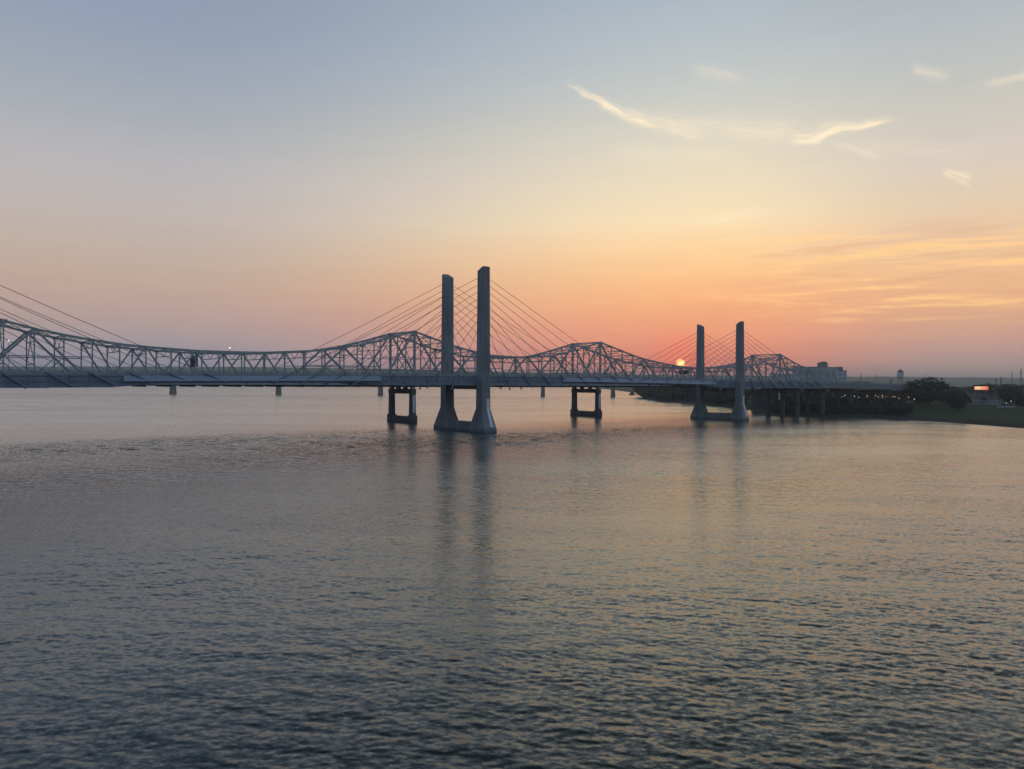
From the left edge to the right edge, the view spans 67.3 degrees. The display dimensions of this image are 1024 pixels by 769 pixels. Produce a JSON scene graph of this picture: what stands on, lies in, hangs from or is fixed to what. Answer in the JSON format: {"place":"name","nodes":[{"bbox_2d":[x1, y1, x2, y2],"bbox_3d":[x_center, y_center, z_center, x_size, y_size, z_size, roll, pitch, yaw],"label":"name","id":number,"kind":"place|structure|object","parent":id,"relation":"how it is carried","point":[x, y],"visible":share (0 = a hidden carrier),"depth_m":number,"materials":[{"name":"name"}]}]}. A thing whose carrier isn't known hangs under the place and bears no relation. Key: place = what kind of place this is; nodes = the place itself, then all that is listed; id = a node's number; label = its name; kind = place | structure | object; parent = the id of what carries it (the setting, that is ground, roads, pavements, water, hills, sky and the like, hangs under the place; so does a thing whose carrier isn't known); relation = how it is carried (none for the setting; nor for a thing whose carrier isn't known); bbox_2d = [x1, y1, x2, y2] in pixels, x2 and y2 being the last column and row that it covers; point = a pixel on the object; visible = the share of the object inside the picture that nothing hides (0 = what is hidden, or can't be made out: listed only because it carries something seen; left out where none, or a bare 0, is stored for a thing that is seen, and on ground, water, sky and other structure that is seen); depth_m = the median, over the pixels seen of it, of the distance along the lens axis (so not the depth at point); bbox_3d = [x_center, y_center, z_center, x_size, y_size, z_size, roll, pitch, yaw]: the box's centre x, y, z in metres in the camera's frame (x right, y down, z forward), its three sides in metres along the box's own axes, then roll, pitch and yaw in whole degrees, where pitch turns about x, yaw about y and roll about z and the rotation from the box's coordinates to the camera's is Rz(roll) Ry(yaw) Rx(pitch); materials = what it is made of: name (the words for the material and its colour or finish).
{"place":"outdoors","nodes":[
{"label":"outdoors","id":0,"kind":"place"},
{"bbox_2d":[0,386,1023,768],"bbox_3d":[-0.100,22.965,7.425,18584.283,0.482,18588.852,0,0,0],"label":"water","id":1,"kind":"structure","parent":0,"point":[268,578],"depth_m":87.13,"materials":[{"name":"grey liquid"}]},
{"bbox_2d":[0,366,1023,383],"bbox_3d":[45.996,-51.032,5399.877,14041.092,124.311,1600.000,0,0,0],"label":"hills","id":2,"kind":"structure","parent":0,"point":[947,380],"depth_m":5165.40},
{"bbox_2d":[0,0,1023,377],"label":"sky","id":3,"kind":"structure","parent":0,"point":[840,181],"materials":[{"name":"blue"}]},
{"bbox_2d":[592,387,1023,427],"bbox_3d":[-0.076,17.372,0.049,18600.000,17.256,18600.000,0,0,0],"label":"ground","id":4,"kind":"structure","parent":0,"point":[989,415],"depth_m":521.22,"materials":[{"name":"green plant"}]},
{"bbox_2d":[169,386,614,396],"bbox_3d":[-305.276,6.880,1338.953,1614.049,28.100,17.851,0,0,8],"label":"girder bridge","id":5,"kind":"structure","parent":4,"relation":"on","point":[278,390],"depth_m":1322.98,"materials":[{"name":"metal"}]},
{"bbox_2d":[0,318,900,422],"bbox_3d":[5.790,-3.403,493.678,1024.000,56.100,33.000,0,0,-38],"label":"truss bridge","id":6,"kind":"structure","parent":4,"relation":"on","point":[758,398],"depth_m":442.93,"materials":[{"name":"metal"}]},
{"bbox_2d":[190,354,197,366],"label":"road sign","id":7,"kind":"object","parent":6,"relation":"hanging from","point":[192,362],"visible":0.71,"depth_m":362.13,"materials":[{"name":"metal"}]},
{"bbox_2d":[0,266,946,432],"bbox_3d":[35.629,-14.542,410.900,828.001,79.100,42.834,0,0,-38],"label":"cable stayed bridge","id":8,"kind":"structure","parent":4,"relation":"on","point":[480,381],"depth_m":358.79,"materials":[{"name":"concrete"}]},
{"bbox_2d":[636,387,647,395],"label":"tree","id":9,"kind":"object","parent":4,"relation":"on","point":[641,389],"visible":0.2,"depth_m":1157.01,"materials":[{"name":"green plant"}]},
{"bbox_2d":[640,391,648,397],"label":"tree","id":10,"kind":"object","parent":4,"relation":"on","point":[643,394],"visible":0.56,"depth_m":1110.56,"materials":[{"name":"green plant"}]},
{"bbox_2d":[646,387,660,396],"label":"tree","id":11,"kind":"object","parent":4,"relation":"on","point":[649,392],"visible":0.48,"depth_m":1067.38,"materials":[{"name":"green plant"}]},
{"bbox_2d":[651,387,664,393],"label":"tree","id":12,"kind":"object","parent":4,"relation":"on","point":[658,389],"visible":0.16,"depth_m":1024.23,"materials":[{"name":"green plant"}]},
{"bbox_2d":[656,391,664,399],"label":"tree","id":13,"kind":"object","parent":4,"relation":"on","point":[658,394],"visible":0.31,"depth_m":970.27,"materials":[{"name":"green plant"}]},
{"bbox_2d":[664,387,679,390],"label":"tree","id":14,"kind":"object","parent":4,"relation":"on","point":[668,388],"visible":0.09,"depth_m":980.16,"materials":[{"name":"green plant"}]},
{"bbox_2d":[680,387,695,398],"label":"tree","id":15,"kind":"object","parent":4,"relation":"on","point":[688,392],"visible":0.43,"depth_m":894.30,"materials":[{"name":"green plant"}]},
{"bbox_2d":[709,396,722,403],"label":"tree","id":16,"kind":"object","parent":4,"relation":"on","point":[716,399],"visible":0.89,"depth_m":777.09,"materials":[{"name":"green plant"}]},
{"bbox_2d":[725,394,749,404],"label":"tree","id":17,"kind":"object","parent":4,"relation":"on","point":[731,398],"visible":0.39,"depth_m":733.03,"materials":[{"name":"green plant"}]},
{"bbox_2d":[729,389,748,395],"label":"tree","id":18,"kind":"object","parent":4,"relation":"on","point":[745,392],"visible":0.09,"depth_m":750.44,"materials":[{"name":"green plant"}]},
{"bbox_2d":[771,407,779,411],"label":"tree","id":19,"kind":"object","parent":4,"relation":"on","point":[774,409],"visible":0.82,"depth_m":567.50,"materials":[{"name":"green plant"}]},
{"bbox_2d":[777,402,791,412],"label":"tree","id":20,"kind":"object","parent":4,"relation":"on","point":[786,409],"visible":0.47,"depth_m":549.51,"materials":[{"name":"green plant"}]},
{"bbox_2d":[785,402,800,412],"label":"tree","id":21,"kind":"object","parent":4,"relation":"on","point":[790,405],"visible":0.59,"depth_m":548.43,"materials":[{"name":"green plant"}]},
{"bbox_2d":[773,362,846,381],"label":"grain elevator","id":22,"kind":"object","parent":4,"relation":"on","point":[840,374],"visible":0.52,"depth_m":1191.51,"materials":[{"name":"concrete"}]},
{"bbox_2d":[801,403,819,411],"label":"tree","id":23,"kind":"object","parent":4,"relation":"on","point":[812,407],"visible":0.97,"depth_m":545.38,"materials":[{"name":"green plant"}]},
{"bbox_2d":[817,406,831,412],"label":"tree","id":24,"kind":"object","parent":4,"relation":"on","point":[827,410],"visible":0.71,"depth_m":539.07,"materials":[{"name":"green plant"}]},
{"bbox_2d":[855,397,868,401],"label":"tree","id":25,"kind":"object","parent":4,"relation":"on","point":[863,399],"visible":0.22,"depth_m":600.42,"materials":[{"name":"green plant"}]},
{"bbox_2d":[877,397,900,403],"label":"tree","id":26,"kind":"object","parent":4,"relation":"on","point":[887,400],"visible":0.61,"depth_m":580.59,"materials":[{"name":"green plant"}]},
{"bbox_2d":[885,404,909,414],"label":"tree","id":27,"kind":"object","parent":4,"relation":"on","point":[896,409],"visible":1,"depth_m":510.52,"materials":[{"name":"green plant"}]},
{"bbox_2d":[893,395,906,402],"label":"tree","id":28,"kind":"object","parent":4,"relation":"on","point":[900,398],"visible":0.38,"depth_m":653.54,"materials":[{"name":"green plant"}]},
{"bbox_2d":[897,369,903,383],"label":"water tower","id":29,"kind":"structure","parent":4,"relation":"on","point":[900,374],"depth_m":1695.10,"materials":[{"name":"metal"}]},
{"bbox_2d":[898,403,913,412],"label":"tree","id":30,"kind":"object","parent":4,"relation":"on","point":[911,409],"visible":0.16,"depth_m":521.82,"materials":[{"name":"green plant"}]},
{"bbox_2d":[902,374,949,405],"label":"tree","id":31,"kind":"object","parent":4,"relation":"on","point":[928,391],"visible":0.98,"depth_m":595.76,"materials":[{"name":"green plant"}]},
{"bbox_2d":[939,390,971,404],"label":"tree","id":32,"kind":"object","parent":4,"relation":"on","point":[946,395],"visible":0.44,"depth_m":563.28,"materials":[{"name":"green plant"}]},
{"bbox_2d":[948,387,964,392],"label":"tree","id":33,"kind":"object","parent":4,"relation":"on","point":[955,388],"visible":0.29,"depth_m":893.55,"materials":[{"name":"green plant"}]},
{"bbox_2d":[949,394,967,411],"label":"tree","id":34,"kind":"object","parent":4,"relation":"on","point":[958,402],"visible":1,"depth_m":524.34,"materials":[{"name":"green plant"}]},
{"bbox_2d":[965,392,982,404],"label":"house","id":35,"kind":"structure","parent":4,"relation":"on","point":[975,398],"depth_m":616.01,"materials":[{"name":"brick"}]},
{"bbox_2d":[973,385,988,392],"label":"billboard","id":36,"kind":"object","parent":4,"relation":"on","point":[977,388],"visible":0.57,"depth_m":700.03,"materials":[{"name":"orange"}]},
{"bbox_2d":[970,384,997,394],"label":"tree","id":37,"kind":"object","parent":4,"relation":"on","point":[991,390],"visible":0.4,"depth_m":856.20,"materials":[{"name":"green plant"}]},
{"bbox_2d":[982,395,1000,404],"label":"house","id":38,"kind":"structure","parent":4,"relation":"on","point":[992,400],"depth_m":611.40,"materials":[{"name":"brick"}]},
{"bbox_2d":[997,406,1016,407],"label":"lawn wall","id":39,"kind":"structure","parent":4,"relation":"on","point":[1006,406],"depth_m":547.80,"materials":[{"name":"white paint"}]},
{"bbox_2d":[997,384,1017,391],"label":"tree","id":40,"kind":"object","parent":4,"relation":"on","point":[1010,385],"visible":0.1,"depth_m":962.06,"materials":[{"name":"green plant"}]},
{"bbox_2d":[997,386,1023,403],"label":"tree","id":41,"kind":"object","parent":4,"relation":"on","point":[1006,394],"visible":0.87,"depth_m":636.19,"materials":[{"name":"green plant"}]},
{"bbox_2d":[1013,396,1023,407],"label":"tree","id":42,"kind":"object","parent":4,"relation":"on","point":[1018,401],"visible":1,"depth_m":543.94,"materials":[{"name":"green plant"}]},
{"bbox_2d":[908,384,1023,386],"bbox_3d":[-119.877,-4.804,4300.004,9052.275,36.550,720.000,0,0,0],"label":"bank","id":43,"kind":"structure","parent":0,"point":[961,385],"depth_m":4235.00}
]}

